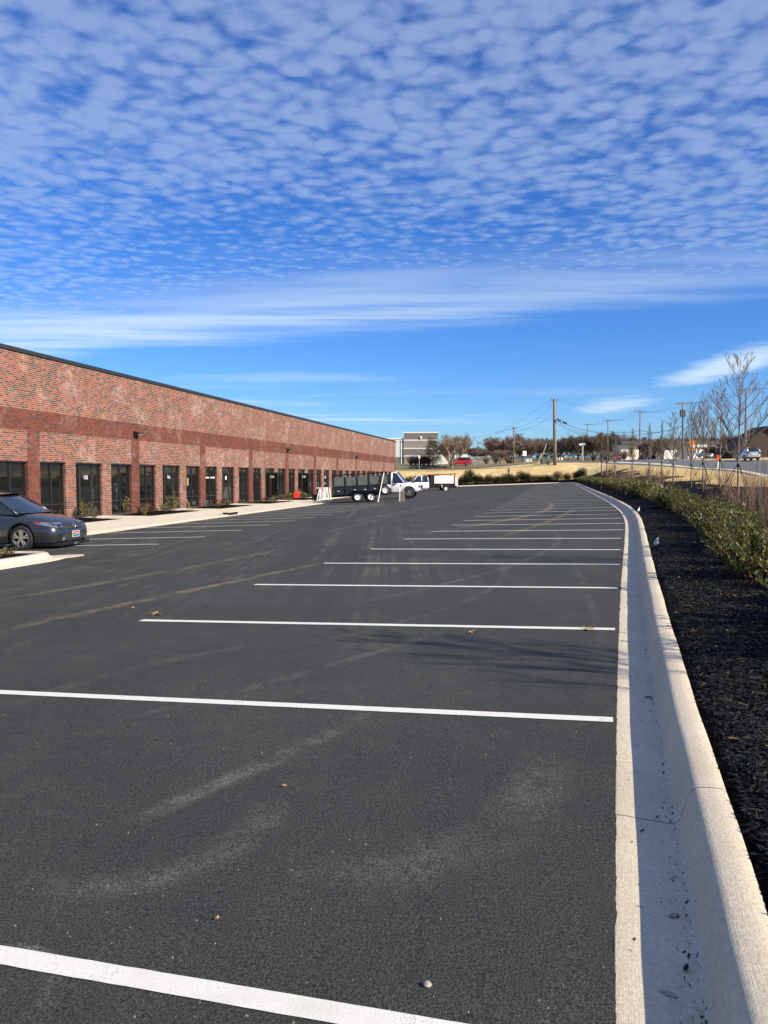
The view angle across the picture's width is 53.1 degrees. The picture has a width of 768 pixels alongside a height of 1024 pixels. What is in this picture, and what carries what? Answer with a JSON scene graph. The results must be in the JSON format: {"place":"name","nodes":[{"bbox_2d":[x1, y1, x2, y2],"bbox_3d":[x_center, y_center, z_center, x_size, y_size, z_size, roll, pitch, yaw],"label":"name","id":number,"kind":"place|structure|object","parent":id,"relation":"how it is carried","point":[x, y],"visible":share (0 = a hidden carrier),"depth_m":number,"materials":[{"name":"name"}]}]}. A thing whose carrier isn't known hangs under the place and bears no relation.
{"place":"outdoors","nodes":[
{"label":"outdoors","id":0,"kind":"place"},
{"bbox_2d":[75,518,115,522],"bbox_3d":[-13.014,0.396,31.002,2.480,0.070,5.890,1,3,11],"label":"planting bed","id":1,"kind":"object","parent":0,"point":[85,520],"visible":0.27,"depth_m":32.68,"materials":[{"name":"soil"}]},
{"bbox_2d":[77,498,93,517],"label":"yellowish shrub","id":2,"kind":"object","parent":1,"relation":"on","point":[82,510],"visible":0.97,"depth_m":33.74,"materials":[{"name":"green plant"}]},
{"bbox_2d":[79,515,144,518],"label":"walkway","id":3,"kind":"structure","parent":0,"point":[112,517],"depth_m":34.36,"materials":[{"name":"concrete"}]},
{"bbox_2d":[113,510,194,515],"bbox_3d":[-11.435,0.028,38.856,2.480,0.070,5.890,1,3,11],"label":"planting bed","id":4,"kind":"object","parent":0,"point":[149,513],"visible":0.83,"depth_m":38.01,"materials":[{"name":"soil"}]},
{"bbox_2d":[122,497,131,512],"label":"yellowish shrub","id":5,"kind":"object","parent":4,"relation":"on","point":[125,506],"visible":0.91,"depth_m":38.20,"materials":[{"name":"green plant"}]},
{"bbox_2d":[169,508,212,510],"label":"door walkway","id":6,"kind":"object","parent":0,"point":[195,509],"depth_m":42.56,"materials":[{"name":"concrete"}]},
{"bbox_2d":[163,492,178,509],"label":"yellowish shrub","id":7,"kind":"object","parent":6,"relation":"on","point":[174,500],"visible":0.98,"depth_m":42.15,"materials":[{"name":"green plant"}]},
{"bbox_2d":[85,501,320,530],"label":"sidewalk","id":8,"kind":"structure","parent":0,"point":[97,525],"depth_m":35.13,"materials":[{"name":"concrete"}]},
{"bbox_2d":[194,504,251,508],"bbox_3d":[-9.855,-0.339,46.711,2.480,0.068,5.890,1,3,11],"label":"planting bed","id":9,"kind":"object","parent":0,"point":[216,507],"visible":0.82,"depth_m":45.95,"materials":[{"name":"soil"}]},
{"bbox_2d":[239,501,290,503],"bbox_3d":[-8.275,-0.707,54.565,2.480,0.069,5.890,1,3,11],"label":"planting bed","id":10,"kind":"object","parent":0,"point":[265,502],"visible":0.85,"depth_m":53.14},
{"bbox_2d":[0,0,767,457],"label":"sky","id":11,"kind":"structure","parent":0,"point":[381,218],"materials":[{"name":"blue"}]},
{"bbox_2d":[396,462,591,468],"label":"side road","id":12,"kind":"structure","parent":0,"point":[460,466],"depth_m":150.19,"materials":[{"name":"asphalt"}]},
{"bbox_2d":[448,457,471,465],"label":"red car","id":13,"kind":"object","parent":12,"relation":"on","point":[465,461],"visible":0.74,"depth_m":151.87,"materials":[{"name":"red paint"}]},
{"bbox_2d":[396,457,767,803],"bbox_3d":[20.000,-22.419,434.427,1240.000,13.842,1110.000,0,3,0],"label":"ground","id":14,"kind":"structure","parent":0,"point":[535,468],"depth_m":137.04,"materials":[{"name":"plant"}]},
{"bbox_2d":[0,343,395,517],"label":"brick building","id":15,"kind":"structure","parent":14,"relation":"on","point":[73,434],"depth_m":40.08,"materials":[{"name":"red brick"}]},
{"bbox_2d":[0,461,25,496],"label":"window","id":16,"kind":"structure","parent":15,"relation":"in","point":[12,474],"depth_m":30.23,"materials":[{"name":"glass"}]},
{"bbox_2d":[40,463,63,514],"bbox_3d":[-14.112,-0.869,32.527,0.104,2.415,1.760,1,3,11],"label":"window","id":17,"kind":"structure","parent":15,"relation":"in","point":[51,474],"depth_m":32.68,"materials":[{"name":"black glass"}]},
{"bbox_2d":[79,470,92,516],"bbox_3d":[-13.562,-0.851,35.020,0.129,2.105,0.990,1,3,11],"label":"door","id":18,"kind":"structure","parent":15,"relation":"in","point":[86,491],"depth_m":35.10,"materials":[{"name":"glass"}]},
{"bbox_2d":[111,464,129,514],"bbox_3d":[-13.041,-1.059,37.856,0.180,2.535,1.880,1,3,11],"label":"window","id":19,"kind":"structure","parent":15,"relation":"in","point":[120,474],"depth_m":37.86,"materials":[{"name":"glass"}]},
{"bbox_2d":[139,465,154,512],"bbox_3d":[-12.532,-1.177,40.383,0.180,2.535,1.760,1,3,11],"label":"window","id":20,"kind":"structure","parent":15,"relation":"in","point":[146,472],"depth_m":40.52,"materials":[{"name":"glass"}]},
{"bbox_2d":[165,471,173,508],"bbox_3d":[-11.988,-1.219,42.879,0.129,2.105,0.990,1,3,11],"label":"door","id":21,"kind":"structure","parent":15,"relation":"in","point":[169,489],"depth_m":42.89,"materials":[{"name":"glass"}]},
{"bbox_2d":[186,467,198,507],"bbox_3d":[-11.465,-1.427,45.713,0.180,2.535,1.880,1,3,11],"label":"window","id":22,"kind":"structure","parent":15,"relation":"in","point":[192,491],"depth_m":45.91,"materials":[{"name":"glass"}]},
{"bbox_2d":[206,467,215,505],"bbox_3d":[-10.957,-1.545,48.240,0.180,2.535,1.760,1,3,11],"label":"window","id":23,"kind":"structure","parent":15,"relation":"in","point":[210,471],"depth_m":48.42,"materials":[{"name":"glass"}]},
{"bbox_2d":[223,472,229,503],"bbox_3d":[-10.400,-1.586,50.727,0.129,2.105,0.990,1,3,11],"label":"door","id":24,"kind":"structure","parent":15,"relation":"in","point":[226,487],"depth_m":50.79,"materials":[{"name":"glass"}]},
{"bbox_2d":[239,468,247,502],"bbox_3d":[-9.885,-1.794,53.568,0.180,2.535,1.880,1,3,11],"label":"window","id":25,"kind":"structure","parent":15,"relation":"in","point":[243,472],"depth_m":53.82,"materials":[{"name":"glass"}]},
{"bbox_2d":[253,468,260,501],"bbox_3d":[-9.377,-1.913,56.094,0.180,2.535,1.760,1,3,11],"label":"window","id":26,"kind":"structure","parent":15,"relation":"in","point":[256,471],"depth_m":56.29,"materials":[{"name":"glass"}]},
{"bbox_2d":[266,472,278,499],"bbox_3d":[-8.454,-1.927,58.003,0.990,2.105,0.129,0,3,9],"label":"door","id":27,"kind":"structure","parent":15,"relation":"in","point":[271,477],"depth_m":58.03,"materials":[{"name":"glass"}]},
{"bbox_2d":[278,469,284,499],"bbox_3d":[-8.301,-2.162,61.419,0.180,2.535,1.880,1,3,11],"label":"window","id":28,"kind":"structure","parent":15,"relation":"in","point":[280,471],"depth_m":61.74,"materials":[{"name":"glass"}]},
{"bbox_2d":[289,469,293,498],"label":"window","id":29,"kind":"structure","parent":15,"relation":"in","point":[291,471],"depth_m":64.25,"materials":[{"name":"glass"}]},
{"bbox_2d":[298,473,309,497],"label":"door","id":30,"kind":"structure","parent":15,"relation":"in","point":[303,478],"depth_m":65.89,"materials":[{"name":"glass"}]},
{"bbox_2d":[308,470,312,496],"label":"window","id":31,"kind":"structure","parent":15,"relation":"in","point":[310,472],"depth_m":69.90,"materials":[{"name":"glass"}]},
{"bbox_2d":[316,470,320,493],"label":"window","id":32,"kind":"structure","parent":15,"relation":"in","point":[318,472],"depth_m":72.13,"materials":[{"name":"glass"}]},
{"bbox_2d":[0,483,624,1023],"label":"parking lot","id":33,"kind":"structure","parent":14,"relation":"on","point":[96,795],"depth_m":3.98,"materials":[{"name":"asphalt"}]},
{"bbox_2d":[0,551,63,569],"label":"island kerb","id":34,"kind":"structure","parent":33,"relation":"on","point":[34,557],"depth_m":15.79,"materials":[{"name":"concrete"}]},
{"bbox_2d":[0,553,29,558],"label":"island bed","id":35,"kind":"object","parent":34,"relation":"on","point":[11,555],"visible":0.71,"depth_m":16.29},
{"bbox_2d":[0,492,88,549],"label":"parked car","id":36,"kind":"object","parent":33,"relation":"on","point":[26,523],"visible":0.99,"depth_m":19.58,"materials":[{"name":"grey metal"}]},
{"bbox_2d":[52,554,83,557],"bbox_3d":[-7.206,1.021,16.974,1.032,0.105,0.888,0,3,0],"label":"gutter apron","id":37,"kind":"object","parent":33,"relation":"on","point":[68,556],"visible":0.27,"depth_m":17.09,"materials":[{"name":"concrete"}]},
{"bbox_2d":[0,501,329,546],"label":"sidewalk kerb","id":38,"kind":"structure","parent":33,"relation":"on","point":[99,531],"depth_m":31.27,"materials":[{"name":"concrete"}]},
{"bbox_2d":[4,543,607,1023],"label":"loose grit","id":39,"kind":"object","parent":33,"relation":"on","point":[332,851],"visible":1,"depth_m":2.64,"materials":[{"name":"gravel"}]},
{"bbox_2d":[0,484,620,1023],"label":"stall stripes","id":40,"kind":"object","parent":33,"relation":"on","point":[266,1000],"visible":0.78,"depth_m":2.32,"materials":[{"name":"paint"}]},
{"bbox_2d":[317,487,331,499],"bbox_3d":[-4.668,-1.425,59.762,1.215,1.002,0.284,0,3,0],"label":"work trestle","id":41,"kind":"object","parent":33,"relation":"on","point":[325,491],"visible":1,"depth_m":59.69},
{"bbox_2d":[332,472,408,501],"bbox_3d":[-0.932,-1.754,53.469,5.361,2.073,2.620,0,3,-5],"label":"dump trailer","id":42,"kind":"object","parent":33,"relation":"on","point":[356,488],"visible":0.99,"depth_m":52.37,"materials":[{"name":"black paint"}]},
{"bbox_2d":[363,472,423,497],"bbox_3d":[0.087,-2.119,59.601,5.910,2.030,2.440,0,3,9],"label":"work truck","id":43,"kind":"object","parent":33,"relation":"on","point":[398,479],"visible":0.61,"depth_m":58.50,"materials":[{"name":"white paint"}]},
{"bbox_2d":[409,473,458,489],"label":"dump truck","id":44,"kind":"object","parent":33,"relation":"on","point":[439,482],"visible":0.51,"depth_m":92.14,"materials":[{"name":"white paint"}]},
{"bbox_2d":[456,482,767,1023],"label":"curb","id":45,"kind":"structure","parent":33,"relation":"on","point":[724,908],"depth_m":2.83,"materials":[{"name":"concrete"}]},
{"bbox_2d":[626,520,707,1023],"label":"gutter crumbs","id":46,"kind":"object","parent":45,"relation":"on","point":[688,956],"visible":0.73,"depth_m":2.76,"materials":[{"name":"black"}]},
{"bbox_2d":[658,990,678,996],"bbox_3d":[0.799,1.353,2.160,0.056,0.006,0.019,1,3,29],"label":"seed husk","id":47,"kind":"object","parent":45,"relation":"on","point":[667,993],"visible":1,"depth_m":2.16,"materials":[{"name":"plant"}]},
{"bbox_2d":[387,438,403,463],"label":"metal sided building","id":48,"kind":"structure","parent":14,"relation":"on","point":[400,451],"depth_m":188.04,"materials":[{"name":"white"}]},
{"bbox_2d":[403,432,437,463],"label":"grey block building","id":49,"kind":"structure","parent":14,"relation":"on","point":[416,443],"depth_m":187.21,"materials":[{"name":"beige"}]},
{"bbox_2d":[421,437,442,465],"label":"evergreen tree","id":50,"kind":"object","parent":14,"relation":"on","point":[431,446],"visible":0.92,"depth_m":152.36,"materials":[{"name":"green plant"}]},
{"bbox_2d":[438,452,468,463],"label":"white building","id":51,"kind":"structure","parent":14,"relation":"on","point":[464,454],"depth_m":193.56,"materials":[{"name":"metal"}]},
{"bbox_2d":[437,432,475,468],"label":"bare tree","id":52,"kind":"object","parent":14,"relation":"on","point":[447,447],"visible":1,"depth_m":147.08,"materials":[{"name":"brown plant"}]},
{"bbox_2d":[465,447,491,462],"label":"bare tree","id":53,"kind":"object","parent":14,"relation":"on","point":[480,453],"visible":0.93,"depth_m":213.14,"materials":[{"name":"brown plant"}]},
{"bbox_2d":[485,448,516,462],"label":"bare tree","id":54,"kind":"object","parent":14,"relation":"on","point":[503,453],"visible":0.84,"depth_m":164.28,"materials":[{"name":"brown plant"}]},
{"bbox_2d":[477,432,540,462],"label":"bare tree","id":55,"kind":"object","parent":14,"relation":"on","point":[521,445],"visible":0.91,"depth_m":168.37,"materials":[{"name":"brown plant"}]},
{"bbox_2d":[532,440,551,456],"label":"bare tree","id":56,"kind":"object","parent":14,"relation":"on","point":[542,447],"visible":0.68,"depth_m":236.16,"materials":[{"name":"brown plant"}]},
{"bbox_2d":[551,398,557,464],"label":"utility pole","id":57,"kind":"object","parent":14,"relation":"on","point":[554,400],"visible":0.99,"depth_m":136.27,"materials":[{"name":"brown wood"}]},
{"bbox_2d":[546,438,568,459],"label":"bare tree","id":58,"kind":"object","parent":14,"relation":"on","point":[560,446],"visible":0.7,"depth_m":236.25,"materials":[{"name":"brown plant"}]},
{"bbox_2d":[560,435,583,459],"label":"bare tree","id":59,"kind":"object","parent":14,"relation":"on","point":[575,445],"visible":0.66,"depth_m":235.99,"materials":[{"name":"brown plant"}]},
{"bbox_2d":[578,434,604,459],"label":"bare tree","id":60,"kind":"object","parent":14,"relation":"on","point":[590,448],"visible":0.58,"depth_m":248.34,"materials":[{"name":"brown plant"}]},
{"bbox_2d":[587,432,606,459],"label":"bare tree","id":61,"kind":"object","parent":14,"relation":"on","point":[592,442],"visible":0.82,"depth_m":246.50,"materials":[{"name":"brown plant"}]},
{"bbox_2d":[458,469,767,913],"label":"mulch bed","id":62,"kind":"object","parent":14,"relation":"on","point":[750,841],"visible":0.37,"depth_m":5.94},
{"bbox_2d":[597,436,604,475],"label":"young tree","id":63,"kind":"object","parent":62,"relation":"on","point":[601,450],"visible":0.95,"depth_m":97.76,"materials":[{"name":"brown plant"}]},
{"bbox_2d":[603,435,609,472],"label":"young tree","id":64,"kind":"object","parent":62,"relation":"on","point":[607,448],"visible":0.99,"depth_m":91.79,"materials":[{"name":"brown plant"}]},
{"bbox_2d":[610,434,618,475],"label":"young tree","id":65,"kind":"object","parent":62,"relation":"on","point":[615,445],"visible":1,"depth_m":84.76,"materials":[{"name":"brown plant"}]},
{"bbox_2d":[628,427,636,478],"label":"young tree","id":66,"kind":"object","parent":62,"relation":"on","point":[632,455],"visible":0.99,"depth_m":71.79,"materials":[{"name":"brown plant"}]},
{"bbox_2d":[627,480,657,498],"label":"laurel shrub","id":67,"kind":"object","parent":62,"relation":"on","point":[633,488],"visible":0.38,"depth_m":35.83,"materials":[{"name":"green plant"}]},
{"bbox_2d":[641,422,654,476],"bbox_3d":[21.318,-4.848,61.670,1.438,4.820,1.378,0,3,0],"label":"young tree","id":68,"kind":"object","parent":62,"relation":"on","point":[650,451],"visible":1,"depth_m":61.80,"materials":[{"name":"brown plant"}]},
{"bbox_2d":[652,420,669,476],"bbox_3d":[20.194,-4.408,55.604,1.590,4.563,1.207,0,3,0],"label":"young tree","id":69,"kind":"object","parent":62,"relation":"on","point":[662,442],"visible":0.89,"depth_m":55.83,"materials":[{"name":"brown plant"}]},
{"bbox_2d":[657,411,684,483],"bbox_3d":[17.560,-3.833,46.960,1.586,4.712,1.567,2,3,33],"label":"young tree","id":70,"kind":"object","parent":62,"relation":"on","point":[673,443],"visible":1,"depth_m":46.82,"materials":[{"name":"brown plant"}]},
{"bbox_2d":[649,484,692,508],"bbox_3d":[9.511,-0.518,25.683,1.420,0.859,1.511,0,3,4],"label":"laurel shrub","id":71,"kind":"object","parent":62,"relation":"on","point":[659,499],"visible":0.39,"depth_m":25.62,"materials":[{"name":"green plant"}]},
{"bbox_2d":[661,488,703,507],"bbox_3d":[9.149,-0.371,23.513,1.225,0.759,1.193,2,3,29],"label":"laurel shrub","id":72,"kind":"object","parent":62,"relation":"on","point":[668,499],"visible":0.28,"depth_m":23.39,"materials":[{"name":"green plant"}]},
{"bbox_2d":[666,493,699,507],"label":"laurel shrub","id":73,"kind":"object","parent":62,"relation":"on","point":[681,497],"visible":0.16,"depth_m":22.39,"materials":[{"name":"green plant"}]},
{"bbox_2d":[670,498,710,519],"bbox_3d":[7.787,-0.070,19.389,1.024,0.603,0.920,-1,3,-11],"label":"laurel shrub","id":74,"kind":"object","parent":62,"relation":"on","point":[678,508],"visible":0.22,"depth_m":19.41,"materials":[{"name":"green plant"}]},
{"bbox_2d":[677,403,704,487],"bbox_3d":[16.873,-3.629,41.998,1.390,4.911,1.432,-2,3,-36],"label":"young tree","id":75,"kind":"object","parent":62,"relation":"on","point":[686,433],"visible":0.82,"depth_m":41.89,"materials":[{"name":"brown plant"}]},
{"bbox_2d":[632,496,766,586],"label":"mulch chips","id":76,"kind":"object","parent":62,"relation":"on","point":[673,533],"visible":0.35,"depth_m":13.16,"materials":[{"name":"wood"}]},
{"bbox_2d":[686,391,720,492],"bbox_3d":[13.513,-2.885,32.346,1.626,4.523,1.609,0,3,0],"label":"young tree","id":77,"kind":"object","parent":62,"relation":"on","point":[703,416],"visible":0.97,"depth_m":32.39,"materials":[{"name":"brown plant"}]},
{"bbox_2d":[640,469,767,489],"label":"straw blades","id":78,"kind":"object","parent":62,"relation":"on","point":[688,475],"visible":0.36,"depth_m":56.66,"materials":[{"name":"plant"}]},
{"bbox_2d":[679,494,736,527],"bbox_3d":[6.970,-0.008,16.695,1.196,0.761,1.228,-2,4,-43],"label":"laurel shrub","id":79,"kind":"object","parent":62,"relation":"on","point":[692,510],"visible":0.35,"depth_m":16.70,"materials":[{"name":"green plant"}]},
{"bbox_2d":[653,555,767,910],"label":"mulch chips","id":80,"kind":"object","parent":62,"relation":"on","point":[750,726],"visible":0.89,"depth_m":5.20,"materials":[{"name":"wood"}]},
{"bbox_2d":[701,378,733,488],"bbox_3d":[15.331,-3.500,35.010,1.427,5.156,1.430,-2,3,-35],"label":"young tree","id":81,"kind":"object","parent":62,"relation":"on","point":[720,446],"visible":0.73,"depth_m":34.87,"materials":[{"name":"brown plant"}]},
{"bbox_2d":[686,507,758,544],"bbox_3d":[5.580,0.251,12.740,1.045,0.686,1.164,0,3,9],"label":"laurel shrub","id":82,"kind":"object","parent":62,"relation":"on","point":[705,524],"visible":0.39,"depth_m":12.66,"materials":[{"name":"green plant"}]},
{"bbox_2d":[697,498,751,520],"bbox_3d":[6.952,0.061,15.712,1.175,0.693,1.056,2,3,39],"label":"laurel shrub","id":83,"kind":"object","parent":62,"relation":"on","point":[703,508],"visible":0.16,"depth_m":15.63,"materials":[{"name":"green plant"}]},
{"bbox_2d":[712,465,736,490],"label":"bare shrub","id":84,"kind":"object","parent":62,"relation":"on","point":[733,474],"visible":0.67,"depth_m":31.73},
{"bbox_2d":[715,468,736,494],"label":"bare shrub","id":85,"kind":"object","parent":62,"relation":"on","point":[724,482],"visible":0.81,"depth_m":30.40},
{"bbox_2d":[700,520,767,578],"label":"laurel shrub","id":86,"kind":"object","parent":62,"relation":"on","point":[755,554],"visible":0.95,"depth_m":8.93,"materials":[{"name":"green plant"}]},
{"bbox_2d":[707,529,762,562],"bbox_3d":[4.744,0.472,10.134,0.871,0.514,0.783,0,3,9],"label":"laurel shrub","id":87,"kind":"object","parent":62,"relation":"on","point":[733,541],"visible":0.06,"depth_m":10.14,"materials":[{"name":"green plant"}]},
{"bbox_2d":[705,349,767,503],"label":"young tree","id":88,"kind":"object","parent":62,"relation":"on","point":[740,413],"visible":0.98,"depth_m":24.85,"materials":[{"name":"brown plant"}]},
{"bbox_2d":[706,516,766,539],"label":"laurel shrub","id":89,"kind":"object","parent":62,"relation":"on","point":[756,524],"visible":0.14,"depth_m":11.71,"materials":[{"name":"green plant"}]},
{"bbox_2d":[721,484,753,507],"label":"bare shrub","id":90,"kind":"object","parent":62,"relation":"on","point":[741,499],"visible":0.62,"depth_m":20.36,"materials":[{"name":"plant"}]},
{"bbox_2d":[708,501,767,532],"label":"laurel shrub","id":91,"kind":"object","parent":62,"relation":"on","point":[746,514],"visible":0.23,"depth_m":13.42,"materials":[{"name":"green plant"}]},
{"bbox_2d":[737,482,757,508],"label":"bare shrub","id":92,"kind":"object","parent":62,"relation":"on","point":[746,498],"visible":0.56,"depth_m":16.50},
{"bbox_2d":[743,446,755,507],"bbox_3d":[10.000,-0.955,20.961,0.428,1.944,0.347,-2,3,-31],"label":"bare shrub","id":93,"kind":"object","parent":62,"relation":"on","point":[750,480],"visible":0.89,"depth_m":21.01,"materials":[{"name":"plant"}]},
{"bbox_2d":[736,471,765,496],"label":"bare shrub","id":94,"kind":"object","parent":62,"relation":"on","point":[751,483],"visible":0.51,"depth_m":27.21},
{"bbox_2d":[744,481,767,519],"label":"bare shrub","id":95,"kind":"object","parent":62,"relation":"on","point":[754,508],"visible":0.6,"depth_m":13.96,"materials":[{"name":"plant"}]},
{"bbox_2d":[751,558,767,596],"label":"laurel shrub","id":96,"kind":"object","parent":62,"relation":"on","point":[760,579],"visible":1,"depth_m":6.34,"materials":[{"name":"green plant"}]},
{"bbox_2d":[752,444,767,512],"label":"bare shrub","id":97,"kind":"object","parent":62,"relation":"on","point":[762,480],"visible":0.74,"depth_m":18.96,"materials":[{"name":"plant"}]},
{"bbox_2d":[756,492,767,532],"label":"bare shrub","id":98,"kind":"object","parent":62,"relation":"on","point":[766,512],"visible":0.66,"depth_m":12.45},
{"bbox_2d":[605,430,620,453],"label":"bare tree","id":99,"kind":"object","parent":14,"relation":"on","point":[610,439],"visible":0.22,"depth_m":249.68,"materials":[{"name":"brown plant"}]},
{"bbox_2d":[638,448,663,458],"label":"lean to shed","id":100,"kind":"object","parent":14,"relation":"on","point":[652,457],"visible":0.18,"depth_m":178.26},
{"bbox_2d":[641,435,672,459],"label":"bare tree","id":101,"kind":"object","parent":14,"relation":"on","point":[644,444],"visible":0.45,"depth_m":156.29,"materials":[{"name":"brown plant"}]},
{"bbox_2d":[610,441,719,459],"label":"cream warehouse","id":102,"kind":"structure","parent":14,"relation":"on","point":[622,445],"depth_m":195.45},
{"bbox_2d":[676,402,688,458],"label":"utility pole","id":103,"kind":"object","parent":14,"relation":"on","point":[682,413],"visible":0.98,"depth_m":151.18,"materials":[{"name":"brown wood"}]},
{"bbox_2d":[714,426,767,458],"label":"brown shed","id":104,"kind":"structure","parent":14,"relation":"on","point":[759,440],"depth_m":139.60,"materials":[{"name":"brown"}]},
{"bbox_2d":[740,388,752,446],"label":"utility pole","id":105,"kind":"object","parent":14,"relation":"on","point":[745,435],"visible":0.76,"depth_m":127.29,"materials":[{"name":"brown wood"}]},
{"bbox_2d":[518,459,767,474],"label":"road","id":106,"kind":"structure","parent":0,"point":[727,464],"depth_m":99.81,"materials":[{"name":"asphalt"}]},
{"bbox_2d":[636,440,653,459],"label":"bare tree","id":107,"kind":"object","parent":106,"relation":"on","point":[641,448],"visible":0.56,"depth_m":164.17,"materials":[{"name":"brown plant"}]},
{"bbox_2d":[597,462,767,475],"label":"road kerb","id":108,"kind":"structure","parent":106,"relation":"on","point":[656,464],"depth_m":97.69,"materials":[{"name":"concrete"}]},
{"bbox_2d":[739,447,760,460],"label":"suv","id":109,"kind":"object","parent":106,"relation":"on","point":[746,454],"visible":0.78,"depth_m":98.76,"materials":[{"name":"silver metal"}]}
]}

